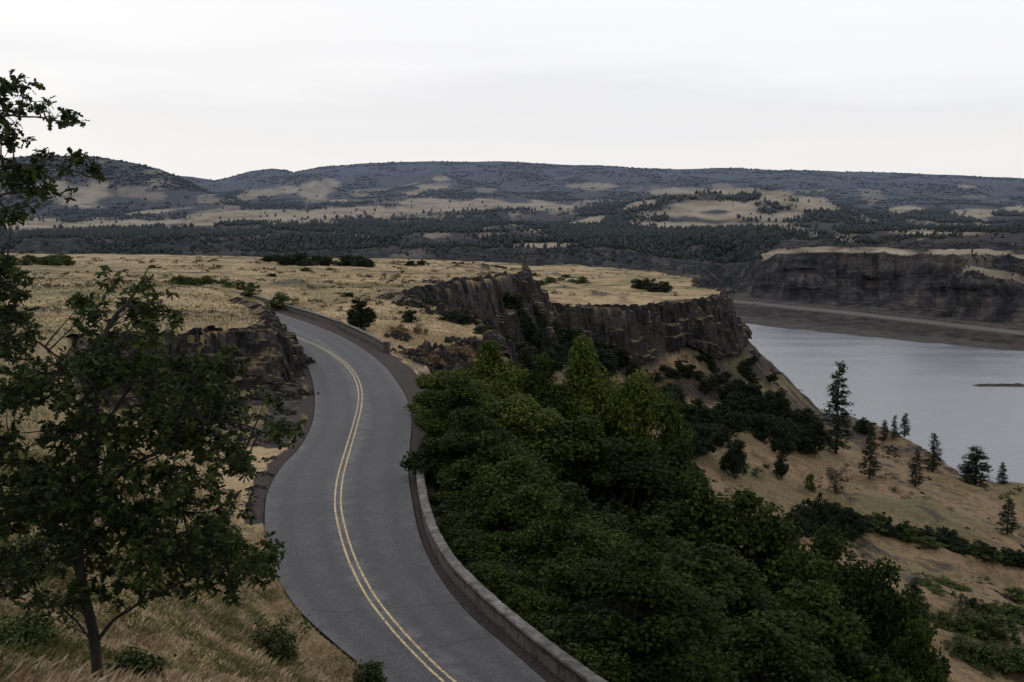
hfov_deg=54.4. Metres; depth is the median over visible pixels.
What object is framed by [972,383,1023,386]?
sandbar
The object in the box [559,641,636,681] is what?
shrub
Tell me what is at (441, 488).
shrub
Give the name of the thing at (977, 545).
shrub
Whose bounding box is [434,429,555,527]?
broadleaf tree
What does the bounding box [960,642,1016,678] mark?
shrub
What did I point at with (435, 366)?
rock outcrop
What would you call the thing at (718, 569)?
broadleaf tree
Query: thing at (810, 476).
shrub
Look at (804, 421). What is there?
oak tree
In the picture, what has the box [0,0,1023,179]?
sky
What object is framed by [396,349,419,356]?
shrub
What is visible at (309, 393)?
rock outcrop
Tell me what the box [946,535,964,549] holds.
shrub
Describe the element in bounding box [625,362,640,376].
oak tree
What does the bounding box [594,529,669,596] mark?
broadleaf tree
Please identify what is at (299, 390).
rock outcrop
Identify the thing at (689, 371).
shrub
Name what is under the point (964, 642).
shrub
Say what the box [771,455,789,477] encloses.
oak tree
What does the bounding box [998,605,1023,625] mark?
shrub
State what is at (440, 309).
rock outcrop
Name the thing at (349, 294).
shrub
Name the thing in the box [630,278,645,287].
shrub
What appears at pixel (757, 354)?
rock outcrop
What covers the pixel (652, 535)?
broadleaf tree
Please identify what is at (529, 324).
oak tree
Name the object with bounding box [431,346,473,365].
rock outcrop
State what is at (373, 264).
shrub
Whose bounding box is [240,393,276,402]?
rock outcrop
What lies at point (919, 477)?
pine tree
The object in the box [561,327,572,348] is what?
oak tree
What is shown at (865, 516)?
shrub
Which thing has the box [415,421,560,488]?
broadleaf tree
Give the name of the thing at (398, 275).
scrub
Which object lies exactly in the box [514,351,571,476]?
broadleaf tree
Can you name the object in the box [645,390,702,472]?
broadleaf tree
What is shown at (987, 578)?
rock outcrop
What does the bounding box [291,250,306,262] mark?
shrub
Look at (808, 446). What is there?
oak tree
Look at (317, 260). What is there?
shrub
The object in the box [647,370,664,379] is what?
shrub
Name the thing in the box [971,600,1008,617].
shrub
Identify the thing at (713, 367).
shrub
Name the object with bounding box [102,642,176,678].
shrub
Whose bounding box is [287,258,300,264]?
shrub
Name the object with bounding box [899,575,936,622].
pine tree
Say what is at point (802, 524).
shrub
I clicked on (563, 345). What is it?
oak tree
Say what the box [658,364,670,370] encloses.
shrub
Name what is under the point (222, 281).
shrub
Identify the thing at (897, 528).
shrub
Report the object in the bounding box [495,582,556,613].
shrub
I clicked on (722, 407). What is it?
oak tree
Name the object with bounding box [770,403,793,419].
oak tree
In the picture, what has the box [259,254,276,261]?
shrub
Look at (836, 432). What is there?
pine tree
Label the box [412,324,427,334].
shrub
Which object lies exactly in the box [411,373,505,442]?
broadleaf tree
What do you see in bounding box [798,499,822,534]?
shrub
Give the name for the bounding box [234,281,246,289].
shrub
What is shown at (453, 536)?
shrub
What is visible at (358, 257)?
shrub
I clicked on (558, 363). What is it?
oak tree
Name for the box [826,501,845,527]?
shrub
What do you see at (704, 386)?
shrub
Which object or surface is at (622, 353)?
oak tree
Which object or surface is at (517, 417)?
broadleaf tree
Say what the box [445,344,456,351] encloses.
shrub
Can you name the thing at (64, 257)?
shrub
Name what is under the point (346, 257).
shrub
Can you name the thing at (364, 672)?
shrub
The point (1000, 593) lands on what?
rock outcrop
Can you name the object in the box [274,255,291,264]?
shrub
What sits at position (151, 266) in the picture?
shrub
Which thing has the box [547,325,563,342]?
oak tree
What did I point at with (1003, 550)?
shrub
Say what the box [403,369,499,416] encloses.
broadleaf tree
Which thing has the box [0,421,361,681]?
dry grass
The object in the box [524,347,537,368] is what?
oak tree
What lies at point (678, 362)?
shrub
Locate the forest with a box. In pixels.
[0,154,1023,314]
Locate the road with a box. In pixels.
[250,302,545,681]
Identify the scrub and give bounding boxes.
[0,251,1023,679]
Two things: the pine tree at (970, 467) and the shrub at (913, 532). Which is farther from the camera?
the pine tree at (970, 467)
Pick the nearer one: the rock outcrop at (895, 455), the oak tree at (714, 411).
the oak tree at (714, 411)
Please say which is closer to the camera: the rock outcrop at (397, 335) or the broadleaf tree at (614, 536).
the broadleaf tree at (614, 536)
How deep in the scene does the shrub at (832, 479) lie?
238.18 m
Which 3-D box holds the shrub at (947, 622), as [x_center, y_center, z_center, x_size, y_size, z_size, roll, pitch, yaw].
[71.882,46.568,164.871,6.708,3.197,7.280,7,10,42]
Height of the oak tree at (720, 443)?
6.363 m
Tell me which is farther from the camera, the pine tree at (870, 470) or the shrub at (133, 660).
the pine tree at (870, 470)
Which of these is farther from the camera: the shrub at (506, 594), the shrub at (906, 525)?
the shrub at (906, 525)
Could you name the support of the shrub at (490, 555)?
on the hillside terrain at (946, 489)
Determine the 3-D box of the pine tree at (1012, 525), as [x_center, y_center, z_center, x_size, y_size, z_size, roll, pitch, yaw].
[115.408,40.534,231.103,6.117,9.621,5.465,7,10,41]
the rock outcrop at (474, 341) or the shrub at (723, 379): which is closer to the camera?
the rock outcrop at (474, 341)
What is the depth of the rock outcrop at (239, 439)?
64.20 m
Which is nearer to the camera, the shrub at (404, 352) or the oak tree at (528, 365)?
the shrub at (404, 352)
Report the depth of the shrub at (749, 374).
392.93 m
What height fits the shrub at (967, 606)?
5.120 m
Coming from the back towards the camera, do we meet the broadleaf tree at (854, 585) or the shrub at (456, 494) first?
the broadleaf tree at (854, 585)
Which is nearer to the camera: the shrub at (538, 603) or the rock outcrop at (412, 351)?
the shrub at (538, 603)
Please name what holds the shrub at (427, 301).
on the hillside terrain at (946, 489)
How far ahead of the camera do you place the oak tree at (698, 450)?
219.65 m
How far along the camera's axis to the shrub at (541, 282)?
481.95 m
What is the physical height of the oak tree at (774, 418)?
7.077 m
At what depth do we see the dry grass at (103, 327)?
124.08 m
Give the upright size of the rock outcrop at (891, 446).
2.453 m
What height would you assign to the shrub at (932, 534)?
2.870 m
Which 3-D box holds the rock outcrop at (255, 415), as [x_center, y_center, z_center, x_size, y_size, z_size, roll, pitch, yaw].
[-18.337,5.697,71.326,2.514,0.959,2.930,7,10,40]
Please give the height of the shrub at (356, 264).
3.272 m
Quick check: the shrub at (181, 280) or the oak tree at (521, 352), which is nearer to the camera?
the shrub at (181, 280)
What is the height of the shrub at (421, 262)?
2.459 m
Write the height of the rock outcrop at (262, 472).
0.569 m
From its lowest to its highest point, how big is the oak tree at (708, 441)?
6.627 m
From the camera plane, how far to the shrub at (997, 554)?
210.35 m
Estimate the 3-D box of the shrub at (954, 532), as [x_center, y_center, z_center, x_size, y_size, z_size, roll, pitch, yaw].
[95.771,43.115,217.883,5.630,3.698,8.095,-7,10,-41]
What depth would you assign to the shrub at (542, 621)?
34.28 m
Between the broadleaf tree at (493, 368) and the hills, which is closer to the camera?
the broadleaf tree at (493, 368)
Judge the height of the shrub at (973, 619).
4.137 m
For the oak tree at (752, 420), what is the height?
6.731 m
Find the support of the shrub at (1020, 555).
on the hillside terrain at (946, 489)
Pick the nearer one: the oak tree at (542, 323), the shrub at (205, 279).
the shrub at (205, 279)
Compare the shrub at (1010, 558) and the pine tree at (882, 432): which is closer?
the shrub at (1010, 558)
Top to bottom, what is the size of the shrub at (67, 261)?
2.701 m
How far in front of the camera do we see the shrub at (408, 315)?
137.73 m
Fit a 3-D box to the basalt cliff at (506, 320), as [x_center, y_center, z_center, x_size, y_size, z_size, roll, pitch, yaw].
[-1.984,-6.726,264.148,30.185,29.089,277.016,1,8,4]
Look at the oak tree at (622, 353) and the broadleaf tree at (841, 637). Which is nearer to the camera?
the broadleaf tree at (841, 637)
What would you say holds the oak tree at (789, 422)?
on the hillside terrain at (946, 489)
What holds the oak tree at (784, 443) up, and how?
on the hillside terrain at (946, 489)
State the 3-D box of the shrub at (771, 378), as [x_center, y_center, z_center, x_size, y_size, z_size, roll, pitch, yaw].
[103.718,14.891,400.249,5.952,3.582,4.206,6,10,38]
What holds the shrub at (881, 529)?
on the hillside terrain at (946, 489)
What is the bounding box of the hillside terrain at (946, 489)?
[0,253,1023,681]
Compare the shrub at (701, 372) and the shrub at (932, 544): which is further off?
the shrub at (701, 372)
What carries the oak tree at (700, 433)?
on the hillside terrain at (946, 489)
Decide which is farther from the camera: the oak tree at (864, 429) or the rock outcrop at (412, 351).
the oak tree at (864, 429)
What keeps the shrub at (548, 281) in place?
on the hillside terrain at (946, 489)
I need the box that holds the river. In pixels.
[746,323,1023,483]
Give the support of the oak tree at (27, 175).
on the hillside terrain at (946, 489)
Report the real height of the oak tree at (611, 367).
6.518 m
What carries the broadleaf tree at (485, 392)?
on the hillside terrain at (946, 489)
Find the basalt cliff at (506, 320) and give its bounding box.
[375,262,561,381]
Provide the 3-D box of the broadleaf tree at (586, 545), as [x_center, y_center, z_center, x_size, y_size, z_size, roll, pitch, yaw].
[2.900,10.003,38.473,6.103,5.805,5.904,7,11,43]
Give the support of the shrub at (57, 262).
on the hillside terrain at (946, 489)
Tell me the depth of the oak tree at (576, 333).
295.26 m
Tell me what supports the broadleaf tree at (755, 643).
on the hillside terrain at (946, 489)
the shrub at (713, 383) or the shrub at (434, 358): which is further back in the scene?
the shrub at (713, 383)
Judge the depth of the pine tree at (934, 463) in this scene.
309.00 m
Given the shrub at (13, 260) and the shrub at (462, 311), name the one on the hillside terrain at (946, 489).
the shrub at (13, 260)
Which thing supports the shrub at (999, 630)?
on the hillside terrain at (946, 489)
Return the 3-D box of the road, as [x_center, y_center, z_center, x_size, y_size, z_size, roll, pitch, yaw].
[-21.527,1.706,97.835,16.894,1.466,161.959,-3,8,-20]
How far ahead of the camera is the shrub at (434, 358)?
106.69 m
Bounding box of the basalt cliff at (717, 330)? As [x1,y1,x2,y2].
[452,262,751,369]
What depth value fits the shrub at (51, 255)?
289.48 m
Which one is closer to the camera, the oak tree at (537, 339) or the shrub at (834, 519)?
the shrub at (834, 519)
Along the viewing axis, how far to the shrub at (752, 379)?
393.00 m
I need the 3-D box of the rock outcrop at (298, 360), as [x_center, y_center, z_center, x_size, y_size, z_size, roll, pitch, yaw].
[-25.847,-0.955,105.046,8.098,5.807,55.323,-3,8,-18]
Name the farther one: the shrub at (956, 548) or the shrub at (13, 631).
the shrub at (956, 548)
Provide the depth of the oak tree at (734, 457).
221.18 m
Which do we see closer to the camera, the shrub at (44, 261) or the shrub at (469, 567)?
the shrub at (469, 567)
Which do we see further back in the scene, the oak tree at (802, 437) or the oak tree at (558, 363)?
the oak tree at (802, 437)
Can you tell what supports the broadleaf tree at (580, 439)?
on the hillside terrain at (946, 489)
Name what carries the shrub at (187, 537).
on the hillside terrain at (946, 489)
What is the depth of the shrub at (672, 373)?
368.79 m
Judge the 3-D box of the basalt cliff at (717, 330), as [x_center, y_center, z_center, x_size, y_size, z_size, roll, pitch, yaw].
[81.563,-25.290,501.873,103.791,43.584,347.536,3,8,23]
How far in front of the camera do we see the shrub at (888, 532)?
217.67 m
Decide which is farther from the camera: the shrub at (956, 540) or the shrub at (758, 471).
the shrub at (758, 471)
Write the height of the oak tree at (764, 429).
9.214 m
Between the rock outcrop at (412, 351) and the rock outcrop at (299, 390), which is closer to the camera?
the rock outcrop at (299, 390)
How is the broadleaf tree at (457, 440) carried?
on the hillside terrain at (946, 489)
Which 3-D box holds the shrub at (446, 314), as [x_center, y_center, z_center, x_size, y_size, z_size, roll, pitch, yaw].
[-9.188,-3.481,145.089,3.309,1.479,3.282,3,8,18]
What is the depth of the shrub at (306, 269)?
277.10 m
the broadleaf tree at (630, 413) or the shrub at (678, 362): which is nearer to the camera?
the broadleaf tree at (630, 413)
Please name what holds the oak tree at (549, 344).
on the hillside terrain at (946, 489)
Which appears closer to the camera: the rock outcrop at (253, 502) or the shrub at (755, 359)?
the rock outcrop at (253, 502)
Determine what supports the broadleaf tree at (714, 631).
on the hillside terrain at (946, 489)
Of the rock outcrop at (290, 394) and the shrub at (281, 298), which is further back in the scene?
the shrub at (281, 298)
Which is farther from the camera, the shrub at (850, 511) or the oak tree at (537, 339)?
the oak tree at (537, 339)
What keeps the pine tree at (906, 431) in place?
on the hillside terrain at (946, 489)
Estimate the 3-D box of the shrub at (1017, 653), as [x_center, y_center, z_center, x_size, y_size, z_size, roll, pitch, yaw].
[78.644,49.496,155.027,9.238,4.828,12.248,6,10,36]
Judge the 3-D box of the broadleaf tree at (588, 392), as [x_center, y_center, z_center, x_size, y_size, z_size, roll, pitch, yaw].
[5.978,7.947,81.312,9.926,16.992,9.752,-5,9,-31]
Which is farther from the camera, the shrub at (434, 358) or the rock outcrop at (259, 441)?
the shrub at (434, 358)
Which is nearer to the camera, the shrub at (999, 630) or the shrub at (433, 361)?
the shrub at (433, 361)
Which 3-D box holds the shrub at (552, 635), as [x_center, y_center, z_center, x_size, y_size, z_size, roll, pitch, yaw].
[1.575,10.244,33.473,3.385,1.438,3.449,3,8,23]
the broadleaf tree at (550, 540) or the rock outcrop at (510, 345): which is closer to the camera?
the broadleaf tree at (550, 540)
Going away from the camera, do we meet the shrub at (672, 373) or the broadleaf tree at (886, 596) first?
the broadleaf tree at (886, 596)
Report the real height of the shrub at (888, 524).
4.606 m
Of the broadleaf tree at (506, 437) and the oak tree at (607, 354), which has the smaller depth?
the broadleaf tree at (506, 437)
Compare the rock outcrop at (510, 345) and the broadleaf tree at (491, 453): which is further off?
the rock outcrop at (510, 345)
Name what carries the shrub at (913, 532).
on the hillside terrain at (946, 489)
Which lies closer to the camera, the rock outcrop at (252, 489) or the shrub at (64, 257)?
the rock outcrop at (252, 489)
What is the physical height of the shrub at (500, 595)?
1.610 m
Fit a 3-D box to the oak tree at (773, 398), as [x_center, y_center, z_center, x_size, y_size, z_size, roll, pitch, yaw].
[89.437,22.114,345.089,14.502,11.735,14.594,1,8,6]
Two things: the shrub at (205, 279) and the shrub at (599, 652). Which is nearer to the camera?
the shrub at (599, 652)
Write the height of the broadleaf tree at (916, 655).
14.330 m
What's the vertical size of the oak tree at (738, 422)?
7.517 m
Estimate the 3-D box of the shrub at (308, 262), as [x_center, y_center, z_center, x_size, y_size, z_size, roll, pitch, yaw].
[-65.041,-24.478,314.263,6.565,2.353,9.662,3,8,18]
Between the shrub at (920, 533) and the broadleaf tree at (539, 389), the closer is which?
the broadleaf tree at (539, 389)
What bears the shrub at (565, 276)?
on the hillside terrain at (946, 489)
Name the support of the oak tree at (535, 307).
on the hillside terrain at (946, 489)
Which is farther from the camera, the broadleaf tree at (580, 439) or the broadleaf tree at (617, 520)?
the broadleaf tree at (580, 439)
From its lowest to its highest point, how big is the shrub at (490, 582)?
1.793 m
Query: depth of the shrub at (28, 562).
21.43 m
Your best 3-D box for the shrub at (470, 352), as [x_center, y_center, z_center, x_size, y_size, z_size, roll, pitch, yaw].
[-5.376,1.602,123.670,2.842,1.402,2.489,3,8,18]
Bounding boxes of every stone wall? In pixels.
[228,290,390,353]
[413,465,607,681]
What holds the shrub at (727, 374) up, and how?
on the hillside terrain at (946, 489)
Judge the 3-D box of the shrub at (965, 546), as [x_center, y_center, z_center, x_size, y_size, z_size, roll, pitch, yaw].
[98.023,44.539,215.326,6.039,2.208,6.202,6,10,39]
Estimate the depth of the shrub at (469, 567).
39.10 m
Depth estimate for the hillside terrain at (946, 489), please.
212.74 m
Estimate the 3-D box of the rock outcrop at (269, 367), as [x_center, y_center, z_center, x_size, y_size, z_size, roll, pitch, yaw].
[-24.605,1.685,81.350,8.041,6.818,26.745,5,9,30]
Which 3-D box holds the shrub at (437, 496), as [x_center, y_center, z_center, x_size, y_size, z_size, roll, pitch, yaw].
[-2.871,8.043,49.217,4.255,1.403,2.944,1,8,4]
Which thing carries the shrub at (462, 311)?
on the rock outcrop at (477, 317)
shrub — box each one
[0,528,109,580]
[0,609,84,648]
[10,255,21,265]
[17,254,39,261]
[19,261,32,265]
[24,255,41,263]
[37,256,54,264]
[41,254,61,263]
[41,283,60,287]
[46,258,62,265]
[57,253,76,261]
[61,258,76,264]
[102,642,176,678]
[146,264,162,268]
[157,273,172,277]
[167,528,228,558]
[171,276,198,284]
[173,275,191,284]
[190,277,204,285]
[199,276,216,283]
[215,279,234,283]
[220,282,236,286]
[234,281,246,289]
[240,287,262,296]
[246,281,260,288]
[248,612,311,666]
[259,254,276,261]
[264,291,299,310]
[266,273,276,276]
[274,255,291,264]
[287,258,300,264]
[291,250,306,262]
[296,260,318,265]
[299,267,311,271]
[313,257,323,262]
[319,256,335,265]
[335,254,356,265]
[336,259,354,265]
[339,292,353,296]
[345,298,377,330]
[350,259,371,266]
[350,658,386,681]
[352,256,372,260]
[358,258,375,266]
[385,323,409,333]
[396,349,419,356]
[397,307,420,322]
[402,259,417,265]
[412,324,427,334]
[416,259,429,265]
[418,488,463,507]
[418,496,475,524]
[419,298,439,305]
[421,353,445,365]
[426,479,464,488]
[432,356,448,365]
[435,312,456,319]
[435,482,469,491]
[435,512,497,535]
[439,490,473,513]
[441,528,503,555]
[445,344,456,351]
[446,313,470,324]
[447,528,502,563]
[449,309,468,314]
[454,346,473,357]
[457,526,512,551]
[460,553,523,573]
[462,559,517,585]
[463,540,516,564]
[464,348,475,357]
[470,562,537,599]
[473,324,498,333]
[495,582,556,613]
[498,581,548,600]
[504,587,572,626]
[516,610,567,639]
[533,615,600,657]
[538,280,549,285]
[545,279,558,282]
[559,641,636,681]
[561,274,574,277]
[567,637,633,680]
[574,279,590,283]
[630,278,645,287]
[632,278,660,289]
[644,284,663,292]
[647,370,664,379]
[647,375,662,382]
[654,281,672,292]
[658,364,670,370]
[664,368,681,379]
[674,358,683,368]
[675,360,701,378]
[694,354,707,361]
[695,370,705,379]
[696,376,712,392]
[700,352,717,362]
[708,361,719,372]
[708,376,719,385]
[710,374,728,384]
[722,371,732,377]
[727,379,744,388]
[737,364,748,374]
[739,358,754,366]
[743,365,755,378]
[746,465,766,478]
[747,374,760,383]
[751,356,759,363]
[765,374,775,381]
[783,511,809,537]
[791,502,821,538]
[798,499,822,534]
[803,473,816,491]
[805,492,827,525]
[810,498,833,534]
[815,463,853,493]
[822,516,840,535]
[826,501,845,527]
[828,510,851,533]
[837,521,859,538]
[841,506,867,530]
[842,515,866,541]
[858,517,879,536]
[861,514,873,522]
[862,518,886,531]
[870,512,890,529]
[874,511,892,530]
[874,524,904,537]
[891,525,909,537]
[897,520,916,537]
[898,526,925,542]
[910,528,928,538]
[912,536,948,548]
[914,576,942,588]
[918,528,946,541]
[925,586,949,595]
[929,527,958,547]
[930,574,958,587]
[930,610,967,631]
[934,529,969,543]
[942,543,970,557]
[943,633,982,657]
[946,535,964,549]
[949,590,970,614]
[951,584,972,591]
[953,610,999,643]
[959,539,975,554]
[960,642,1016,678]
[964,596,984,608]
[966,542,997,560]
[970,612,1023,645]
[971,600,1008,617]
[973,538,996,550]
[974,542,995,562]
[983,549,1008,564]
[991,599,1012,614]
[996,641,1023,675]
[997,547,1023,566]
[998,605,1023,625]
[1000,546,1015,560]
[1004,586,1023,603]
[1007,551,1023,567]
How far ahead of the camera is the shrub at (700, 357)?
382.72 m
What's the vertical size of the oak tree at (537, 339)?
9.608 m
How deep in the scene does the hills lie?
2699.59 m
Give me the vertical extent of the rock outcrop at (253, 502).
0.506 m
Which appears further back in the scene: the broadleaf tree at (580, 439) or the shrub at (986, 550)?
the shrub at (986, 550)
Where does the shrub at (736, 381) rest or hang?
on the hillside terrain at (946, 489)
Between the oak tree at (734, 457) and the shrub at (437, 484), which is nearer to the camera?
the shrub at (437, 484)
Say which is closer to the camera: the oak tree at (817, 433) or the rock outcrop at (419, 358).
the rock outcrop at (419, 358)
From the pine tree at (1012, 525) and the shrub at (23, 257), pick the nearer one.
the pine tree at (1012, 525)
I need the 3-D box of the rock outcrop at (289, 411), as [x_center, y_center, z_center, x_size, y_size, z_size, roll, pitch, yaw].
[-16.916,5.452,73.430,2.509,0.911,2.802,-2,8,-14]
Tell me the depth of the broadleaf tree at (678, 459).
68.98 m
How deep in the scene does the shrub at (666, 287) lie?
454.52 m
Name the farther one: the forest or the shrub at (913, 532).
the forest
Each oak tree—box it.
[0,69,105,338]
[0,265,306,680]
[502,291,530,325]
[503,334,537,367]
[520,355,536,371]
[521,317,536,336]
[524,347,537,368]
[526,325,546,352]
[531,304,550,325]
[534,313,547,331]
[537,350,554,369]
[541,348,568,374]
[542,332,556,350]
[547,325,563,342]
[552,319,562,333]
[554,342,573,363]
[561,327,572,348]
[567,328,585,355]
[591,339,617,353]
[595,348,618,367]
[597,360,617,379]
[613,349,631,365]
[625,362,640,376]
[658,385,687,402]
[672,403,704,425]
[683,423,716,447]
[690,398,706,413]
[691,422,708,441]
[691,432,707,458]
[695,406,718,424]
[699,422,726,442]
[701,443,716,454]
[709,408,728,424]
[712,403,736,418]
[714,390,754,415]
[714,423,731,447]
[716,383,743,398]
[718,438,749,478]
[719,411,751,435]
[740,383,762,399]
[747,394,770,414]
[747,413,761,432]
[752,413,777,443]
[762,389,791,415]
[768,423,797,457]
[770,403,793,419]
[771,414,793,426]
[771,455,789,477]
[776,416,802,442]
[790,409,816,424]
[790,423,811,446]
[795,407,818,430]
[797,420,835,453]
[797,437,820,454]
[853,417,876,434]
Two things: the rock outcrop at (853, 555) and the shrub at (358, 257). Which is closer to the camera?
the rock outcrop at (853, 555)
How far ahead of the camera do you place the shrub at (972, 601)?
172.85 m
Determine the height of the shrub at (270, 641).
1.179 m
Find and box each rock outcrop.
[65,323,295,408]
[228,296,315,393]
[229,437,256,442]
[239,500,256,506]
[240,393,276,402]
[244,484,266,491]
[246,412,277,420]
[254,439,282,445]
[255,471,273,477]
[258,455,276,462]
[261,391,301,399]
[274,408,296,415]
[283,387,314,395]
[299,391,319,396]
[384,330,412,341]
[391,298,425,307]
[391,345,434,357]
[397,340,454,361]
[404,352,431,364]
[418,359,454,374]
[425,303,468,314]
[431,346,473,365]
[444,333,502,352]
[444,358,475,371]
[445,309,494,329]
[465,334,515,353]
[750,352,761,356]
[847,551,857,557]
[877,445,897,450]
[883,449,896,453]
[886,453,899,457]
[971,576,990,580]
[992,589,1004,596]
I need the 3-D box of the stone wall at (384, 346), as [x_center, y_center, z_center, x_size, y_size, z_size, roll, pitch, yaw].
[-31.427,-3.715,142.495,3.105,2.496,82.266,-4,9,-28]
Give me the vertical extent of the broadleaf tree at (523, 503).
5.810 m
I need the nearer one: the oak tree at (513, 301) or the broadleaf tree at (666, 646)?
the broadleaf tree at (666, 646)
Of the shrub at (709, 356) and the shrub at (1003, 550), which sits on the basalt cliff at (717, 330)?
the shrub at (709, 356)
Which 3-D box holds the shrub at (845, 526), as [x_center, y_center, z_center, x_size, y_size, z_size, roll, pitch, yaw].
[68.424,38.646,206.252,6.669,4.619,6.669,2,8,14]
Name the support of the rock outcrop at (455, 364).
on the hillside terrain at (946, 489)
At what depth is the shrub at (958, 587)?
186.31 m
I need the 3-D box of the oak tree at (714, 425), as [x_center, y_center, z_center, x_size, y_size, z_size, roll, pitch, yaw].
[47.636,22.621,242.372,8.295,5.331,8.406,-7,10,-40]
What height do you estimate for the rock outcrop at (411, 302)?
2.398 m
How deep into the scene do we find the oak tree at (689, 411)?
234.79 m
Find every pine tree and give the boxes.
[817,361,855,453]
[859,424,882,478]
[877,420,889,440]
[889,415,900,438]
[896,413,911,436]
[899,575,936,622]
[905,448,925,486]
[921,433,945,471]
[954,445,996,485]
[994,496,1021,534]
[995,462,1009,483]
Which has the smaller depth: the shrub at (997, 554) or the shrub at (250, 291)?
the shrub at (250, 291)
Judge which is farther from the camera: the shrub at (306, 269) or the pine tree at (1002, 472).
the pine tree at (1002, 472)
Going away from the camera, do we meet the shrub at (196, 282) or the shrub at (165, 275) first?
the shrub at (196, 282)
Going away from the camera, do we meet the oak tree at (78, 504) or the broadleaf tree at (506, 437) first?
the oak tree at (78, 504)
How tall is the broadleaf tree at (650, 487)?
10.557 m
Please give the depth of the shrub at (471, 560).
40.44 m
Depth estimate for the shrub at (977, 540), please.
215.70 m
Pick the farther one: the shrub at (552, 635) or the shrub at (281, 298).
the shrub at (281, 298)
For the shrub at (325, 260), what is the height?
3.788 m
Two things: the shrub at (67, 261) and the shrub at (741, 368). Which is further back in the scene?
the shrub at (741, 368)
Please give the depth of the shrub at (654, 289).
444.91 m
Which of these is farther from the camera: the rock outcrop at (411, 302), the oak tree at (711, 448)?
the oak tree at (711, 448)
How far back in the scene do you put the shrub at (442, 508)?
47.13 m
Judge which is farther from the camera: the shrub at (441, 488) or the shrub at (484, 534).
the shrub at (441, 488)
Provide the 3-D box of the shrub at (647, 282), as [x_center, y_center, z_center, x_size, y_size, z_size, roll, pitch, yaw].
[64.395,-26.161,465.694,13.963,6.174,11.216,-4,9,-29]
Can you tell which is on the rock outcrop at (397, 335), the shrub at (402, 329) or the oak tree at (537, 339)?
the shrub at (402, 329)
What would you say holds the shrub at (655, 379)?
on the hillside terrain at (946, 489)
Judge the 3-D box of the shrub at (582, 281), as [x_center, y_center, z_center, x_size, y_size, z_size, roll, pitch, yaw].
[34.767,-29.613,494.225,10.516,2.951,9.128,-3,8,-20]
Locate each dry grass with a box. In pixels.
[0,262,503,476]
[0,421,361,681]
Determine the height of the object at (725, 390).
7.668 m
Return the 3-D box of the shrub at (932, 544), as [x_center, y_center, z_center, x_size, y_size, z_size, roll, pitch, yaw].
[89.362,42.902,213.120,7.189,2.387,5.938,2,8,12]
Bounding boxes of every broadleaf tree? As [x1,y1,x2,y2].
[398,405,508,482]
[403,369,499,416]
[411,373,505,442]
[415,378,498,427]
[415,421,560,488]
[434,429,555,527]
[452,339,554,438]
[460,454,562,555]
[480,483,609,564]
[484,392,567,460]
[506,496,615,607]
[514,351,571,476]
[514,523,639,626]
[528,335,623,488]
[528,414,655,509]
[551,481,642,548]
[552,536,721,681]
[563,432,710,552]
[589,368,663,491]
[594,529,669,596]
[613,566,744,681]
[625,514,694,570]
[635,436,708,504]
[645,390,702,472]
[660,541,830,670]
[668,471,753,544]
[691,488,841,619]
[709,612,841,681]
[769,577,914,681]
[796,521,898,678]
[833,555,950,679]
[880,615,950,681]
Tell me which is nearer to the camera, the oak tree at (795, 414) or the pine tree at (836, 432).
the pine tree at (836, 432)
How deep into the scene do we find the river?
1059.89 m
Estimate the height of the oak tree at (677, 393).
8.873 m
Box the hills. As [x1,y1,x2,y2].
[0,156,1023,350]
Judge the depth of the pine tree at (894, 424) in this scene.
376.55 m
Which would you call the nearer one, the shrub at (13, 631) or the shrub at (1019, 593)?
the shrub at (13, 631)
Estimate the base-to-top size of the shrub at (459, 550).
1.675 m
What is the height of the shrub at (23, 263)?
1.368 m
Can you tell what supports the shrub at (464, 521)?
on the hillside terrain at (946, 489)
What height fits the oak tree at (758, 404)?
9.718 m
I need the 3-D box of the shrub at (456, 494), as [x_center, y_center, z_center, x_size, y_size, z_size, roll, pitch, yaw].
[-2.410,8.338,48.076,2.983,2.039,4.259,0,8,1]
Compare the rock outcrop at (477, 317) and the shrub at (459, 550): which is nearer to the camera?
the shrub at (459, 550)
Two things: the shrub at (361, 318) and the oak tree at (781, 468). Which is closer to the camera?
the shrub at (361, 318)
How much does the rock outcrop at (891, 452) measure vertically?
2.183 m
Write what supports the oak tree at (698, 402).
on the hillside terrain at (946, 489)
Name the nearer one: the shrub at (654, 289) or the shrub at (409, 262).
the shrub at (409, 262)
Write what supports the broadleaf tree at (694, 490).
on the hillside terrain at (946, 489)
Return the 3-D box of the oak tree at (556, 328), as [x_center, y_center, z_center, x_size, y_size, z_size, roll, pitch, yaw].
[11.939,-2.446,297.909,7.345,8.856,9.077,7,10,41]
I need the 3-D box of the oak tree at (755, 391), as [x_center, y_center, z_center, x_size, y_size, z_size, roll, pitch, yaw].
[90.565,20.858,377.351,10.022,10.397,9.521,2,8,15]
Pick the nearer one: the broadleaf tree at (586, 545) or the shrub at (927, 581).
the broadleaf tree at (586, 545)
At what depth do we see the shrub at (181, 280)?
171.42 m
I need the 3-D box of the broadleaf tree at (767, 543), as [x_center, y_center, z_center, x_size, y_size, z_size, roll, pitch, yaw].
[14.042,15.868,60.179,11.207,13.808,10.735,1,8,6]
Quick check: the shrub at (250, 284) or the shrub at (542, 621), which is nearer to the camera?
the shrub at (542, 621)
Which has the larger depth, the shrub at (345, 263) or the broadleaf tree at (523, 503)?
the shrub at (345, 263)
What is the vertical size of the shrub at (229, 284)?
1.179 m
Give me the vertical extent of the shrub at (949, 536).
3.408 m
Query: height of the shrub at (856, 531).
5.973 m
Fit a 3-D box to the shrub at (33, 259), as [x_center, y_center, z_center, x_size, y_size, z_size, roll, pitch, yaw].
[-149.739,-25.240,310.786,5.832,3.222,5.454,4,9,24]
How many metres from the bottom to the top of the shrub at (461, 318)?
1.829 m
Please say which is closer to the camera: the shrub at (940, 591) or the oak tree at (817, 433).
the shrub at (940, 591)

